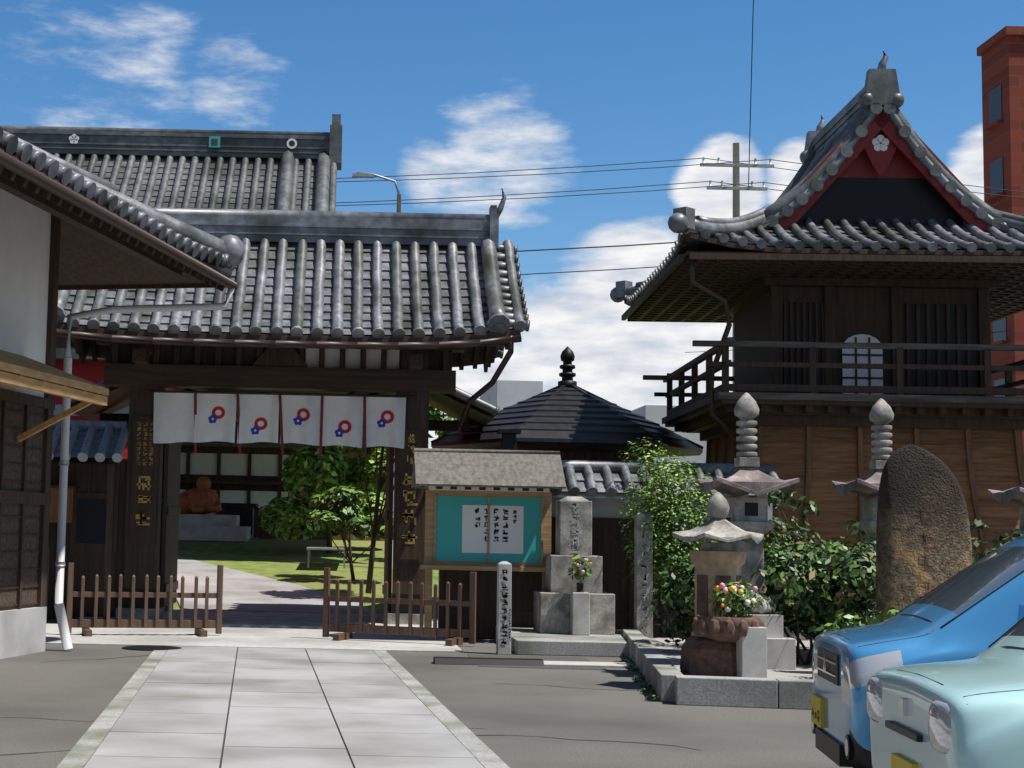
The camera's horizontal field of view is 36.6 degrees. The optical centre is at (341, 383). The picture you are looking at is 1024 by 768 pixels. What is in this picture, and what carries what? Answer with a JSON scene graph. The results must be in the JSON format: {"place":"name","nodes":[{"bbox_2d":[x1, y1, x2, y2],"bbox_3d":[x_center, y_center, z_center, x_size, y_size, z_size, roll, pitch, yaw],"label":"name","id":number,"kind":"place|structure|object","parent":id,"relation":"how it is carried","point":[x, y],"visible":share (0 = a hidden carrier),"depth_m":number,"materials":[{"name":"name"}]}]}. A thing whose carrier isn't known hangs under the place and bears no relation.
{"place":"outdoors","nodes":[
{"label":"outdoors","id":0,"kind":"place"},
{"bbox_2d":[0,127,244,658],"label":"temple building","id":1,"kind":"structure","parent":0,"point":[65,225],"depth_m":17.69,"materials":[{"name":"wood"}]},
{"bbox_2d":[0,114,348,393],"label":"hall roof","id":2,"kind":"structure","parent":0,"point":[227,169],"depth_m":43.29,"materials":[{"name":"grey tile"}]},
{"bbox_2d":[177,556,375,613],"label":"courtyard path","id":3,"kind":"structure","parent":0,"point":[244,591],"depth_m":29.51,"materials":[{"name":"grey concrete"}]},
{"bbox_2d":[83,646,484,767],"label":"paved walkway","id":4,"kind":"structure","parent":0,"point":[213,707],"depth_m":12.08,"materials":[{"name":"grey"}]},
{"bbox_2d":[173,537,438,614],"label":"courtyard lawn","id":5,"kind":"structure","parent":0,"point":[281,560],"depth_m":36.06,"materials":[{"name":"green plant"}]},
{"bbox_2d":[178,416,385,567],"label":"building","id":6,"kind":"structure","parent":5,"relation":"on","point":[246,485],"depth_m":49.80,"materials":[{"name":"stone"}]},
{"bbox_2d":[179,476,221,513],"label":"hotei statue","id":7,"kind":"object","parent":6,"relation":"on","point":[202,498],"visible":1,"depth_m":41.64,"materials":[{"name":"ceramic"}]},
{"bbox_2d":[258,444,385,552],"bbox_3d":[-0.083,2.880,38.352,3.892,2.822,3.798,1,-5,0],"label":"courtyard tree","id":8,"kind":"object","parent":5,"relation":"on","point":[308,472],"depth_m":36.99,"materials":[{"name":"green plant"}]},
{"bbox_2d":[307,484,393,580],"bbox_3d":[0.351,3.153,32.126,2.167,2.058,1.787,1,-5,0],"label":"maple tree","id":9,"kind":"object","parent":5,"relation":"on","point":[333,509],"depth_m":31.72,"materials":[{"name":"green plant"}]},
{"bbox_2d":[335,405,443,593],"bbox_3d":[0.989,1.885,29.181,2.207,4.239,1.778,4,-6,-26],"label":"tree","id":10,"kind":"object","parent":5,"relation":"on","point":[353,452],"visible":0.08,"depth_m":29.31,"materials":[{"name":"brown plant"}]},
{"bbox_2d":[435,409,502,437],"bbox_3d":[3.752,2.384,37.105,3.449,3.957,2.851,1,-5,0],"label":"courtyard tree","id":11,"kind":"object","parent":5,"relation":"on","point":[441,433],"visible":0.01,"depth_m":36.35,"materials":[{"name":"green plant"}]},
{"bbox_2d":[0,610,698,754],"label":"pavement","id":12,"kind":"structure","parent":0,"point":[249,629],"depth_m":20.77,"materials":[{"name":"concrete"}]},
{"bbox_2d":[66,563,223,636],"bbox_3d":[-2.672,2.948,20.859,2.117,0.980,0.560,3,-6,-14],"label":"barrier fence","id":13,"kind":"object","parent":12,"relation":"on","point":[85,625],"visible":0.99,"depth_m":20.81,"materials":[{"name":"brown wood"}]},
{"bbox_2d":[322,568,476,645],"bbox_3d":[0.767,2.992,20.560,2.137,0.980,0.560,-1,-6,20],"label":"barrier fence","id":14,"kind":"object","parent":12,"relation":"on","point":[349,629],"visible":0.99,"depth_m":20.51,"materials":[{"name":"brown wood"}]},
{"bbox_2d":[0,619,852,767],"bbox_3d":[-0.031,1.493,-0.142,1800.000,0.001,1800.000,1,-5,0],"label":"ground","id":15,"kind":"structure","parent":0,"point":[35,687],"depth_m":12.65,"materials":[{"name":"grey asphalt"}]},
{"bbox_2d":[46,348,170,622],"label":"gate side wall","id":16,"kind":"structure","parent":15,"relation":"on","point":[96,503],"depth_m":24.22,"materials":[{"name":"brown wood"}]},
{"bbox_2d":[56,650,509,767],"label":"pavement edging","id":17,"kind":"object","parent":15,"relation":"on","point":[82,750],"visible":1,"depth_m":12.07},
{"bbox_2d":[56,188,529,624],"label":"temple gate","id":18,"kind":"structure","parent":15,"relation":"on","point":[419,305],"depth_m":24.16,"materials":[{"name":"tile"}]},
{"bbox_2d":[144,390,415,456],"bbox_3d":[-0.978,0.624,24.086,4.310,0.990,0.176,1,-5,0],"label":"noren curtain","id":19,"kind":"object","parent":18,"relation":"attached to","point":[320,420],"visible":1,"depth_m":24.14,"materials":[{"name":"white fabric"}]},
{"bbox_2d":[352,172,400,568],"bbox_3d":[0.741,-0.050,35.165,1.180,9.806,0.160,1,-5,0],"label":"street lamp pole","id":20,"kind":"object","parent":15,"relation":"on","point":[362,175],"visible":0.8,"depth_m":35.54,"materials":[{"name":"grey metal"}]},
{"bbox_2d":[412,448,565,639],"bbox_3d":[2.014,2.243,21.287,2.040,2.660,1.260,1,-5,0],"label":"notice board","id":21,"kind":"object","parent":15,"relation":"on","point":[487,510],"visible":0.96,"depth_m":21.22,"materials":[{"name":"teal wood"}]},
{"bbox_2d":[433,511,652,667],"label":"stone pillars","id":22,"kind":"structure","parent":15,"relation":"on","point":[643,590],"depth_m":19.05,"materials":[{"name":"grey stone"}]},
{"bbox_2d":[430,346,703,461],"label":"pavilion roof","id":23,"kind":"structure","parent":15,"relation":"on","point":[567,417],"depth_m":25.87,"materials":[{"name":"black tile"}]},
{"bbox_2d":[495,496,664,656],"bbox_3d":[3.118,2.499,20.361,1.850,2.020,2.600,1,-5,0],"label":"stone monument","id":24,"kind":"object","parent":15,"relation":"on","point":[572,618],"visible":0.94,"depth_m":20.43,"materials":[{"name":"grey stone"}]},
{"bbox_2d":[568,553,591,582],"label":"monument flowers","id":25,"kind":"object","parent":24,"relation":"on","point":[577,572],"visible":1,"depth_m":20.31,"materials":[{"name":"green plant"}]},
{"bbox_2d":[438,460,784,638],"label":"boundary wall","id":26,"kind":"structure","parent":15,"relation":"on","point":[602,486],"depth_m":21.73,"materials":[{"name":"grey paint"}]},
{"bbox_2d":[620,653,660,700],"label":"weed tufts","id":27,"kind":"object","parent":15,"relation":"on","point":[636,669],"visible":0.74,"depth_m":15.41,"materials":[{"name":"green plant"}]},
{"bbox_2d":[618,437,726,636],"bbox_3d":[4.525,2.077,20.941,1.505,2.744,1.303,1,-5,0],"label":"nandina shrub","id":28,"kind":"object","parent":15,"relation":"on","point":[668,546],"visible":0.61,"depth_m":20.73,"materials":[{"name":"green plant"}]},
{"bbox_2d":[336,0,1023,391],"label":"utility pole and wires","id":29,"kind":"object","parent":15,"relation":"on","point":[736,166],"visible":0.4,"depth_m":45.33,"materials":[{"name":"concrete"}]},
{"bbox_2d":[622,629,811,709],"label":"planter kerb","id":30,"kind":"structure","parent":15,"relation":"on","point":[667,679],"depth_m":13.67,"materials":[{"name":"grey stone"}]},
{"bbox_2d":[651,637,813,678],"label":"planter gravel","id":31,"kind":"structure","parent":30,"relation":"on","point":[671,652],"depth_m":16.88,"materials":[{"name":"grey gravel"}]},
{"bbox_2d":[651,511,779,646],"bbox_3d":[4.306,2.287,17.901,1.443,1.846,1.536,-2,-6,32],"label":"shrub","id":32,"kind":"object","parent":31,"relation":"on","point":[678,598],"visible":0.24,"depth_m":17.96,"materials":[{"name":"green plant"}]},
{"bbox_2d":[672,492,766,677],"bbox_3d":[3.760,1.970,15.087,0.917,1.820,1.140,1,-5,0],"label":"stone lantern","id":33,"kind":"object","parent":31,"relation":"on","point":[715,644],"visible":0.95,"depth_m":14.91,"materials":[{"name":"grey stone"}]},
{"bbox_2d":[706,580,763,617],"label":"lantern flowers","id":34,"kind":"object","parent":33,"relation":"on","point":[746,600],"visible":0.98,"depth_m":14.68,"materials":[{"name":"multicoloured plant"}]},
{"bbox_2d":[697,392,798,669],"bbox_3d":[4.388,1.556,16.536,0.877,2.945,0.877,1,-5,0],"label":"tall stone lantern","id":35,"kind":"object","parent":31,"relation":"on","point":[745,477],"visible":0.63,"depth_m":16.36,"materials":[{"name":"grey stone"}]},
{"bbox_2d":[698,490,866,650],"bbox_3d":[5.715,2.272,18.770,2.817,2.105,1.884,1,-5,0],"label":"shrub","id":36,"kind":"object","parent":31,"relation":"on","point":[789,539],"visible":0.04,"depth_m":18.85,"materials":[{"name":"green plant"}]},
{"bbox_2d":[717,491,875,664],"bbox_3d":[5.147,2.145,16.667,2.238,1.940,1.874,6,-7,-41],"label":"shrub","id":37,"kind":"object","parent":31,"relation":"on","point":[804,591],"visible":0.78,"depth_m":16.41,"materials":[{"name":"green plant"}]},
{"bbox_2d":[813,607,900,632],"bbox_3d":[5.201,2.554,14.985,1.061,0.743,0.898,1,-5,0],"label":"low shrub","id":38,"kind":"object","parent":31,"relation":"on","point":[893,611],"visible":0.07,"depth_m":14.90,"materials":[{"name":"green plant"}]},
{"bbox_2d":[831,398,893,617],"bbox_3d":[6.316,1.676,17.834,0.903,3.033,0.903,1,-5,0],"label":"tall stone lantern","id":39,"kind":"object","parent":31,"relation":"on","point":[881,415],"visible":0.36,"depth_m":17.84,"materials":[{"name":"grey stone"}]},
{"bbox_2d":[876,444,972,621],"bbox_3d":[5.923,1.858,15.494,0.998,2.490,0.365,1,-5,0],"label":"stone monument","id":40,"kind":"object","parent":31,"relation":"on","point":[923,542],"visible":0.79,"depth_m":15.40,"materials":[{"name":"brown stone"}]},
{"bbox_2d":[610,51,1023,640],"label":"drum tower","id":41,"kind":"structure","parent":15,"relation":"on","point":[858,268],"depth_m":23.08,"materials":[{"name":"wood"}]},
{"bbox_2d":[811,535,1023,767],"bbox_3d":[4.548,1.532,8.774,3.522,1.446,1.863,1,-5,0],"label":"blue car","id":42,"kind":"object","parent":15,"relation":"on","point":[981,626],"visible":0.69,"depth_m":8.41,"materials":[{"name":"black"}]},
{"bbox_2d":[866,617,1023,767],"bbox_3d":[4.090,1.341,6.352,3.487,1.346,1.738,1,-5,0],"label":"car","id":43,"kind":"object","parent":15,"relation":"on","point":[987,730],"visible":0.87,"depth_m":6.18,"materials":[{"name":"teal metal"}]},
{"bbox_2d":[970,519,1023,562],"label":"shrub","id":44,"kind":"object","parent":15,"relation":"on","point":[976,524],"visible":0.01,"depth_m":17.29,"materials":[{"name":"green plant"}]},
{"bbox_2d":[977,26,1023,452],"bbox_3d":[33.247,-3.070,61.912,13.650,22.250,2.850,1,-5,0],"label":"apartment block","id":45,"kind":"structure","parent":15,"relation":"on","point":[1001,52],"depth_m":61.68,"materials":[{"name":"brick"}]},
{"bbox_2d":[987,484,1023,533],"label":"tall stone lantern","id":46,"kind":"object","parent":15,"relation":"on","point":[1015,495],"visible":0.23,"depth_m":17.99,"materials":[{"name":"grey stone"}]},
{"bbox_2d":[0,0,1023,447],"label":"sky","id":47,"kind":"structure","parent":0,"point":[417,87],"materials":[{"name":"blue"}]},
{"bbox_2d":[480,380,706,462],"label":"town buildings","id":48,"kind":"structure","parent":0,"point":[501,394],"depth_m":80.30,"materials":[{"name":"grey concrete"}]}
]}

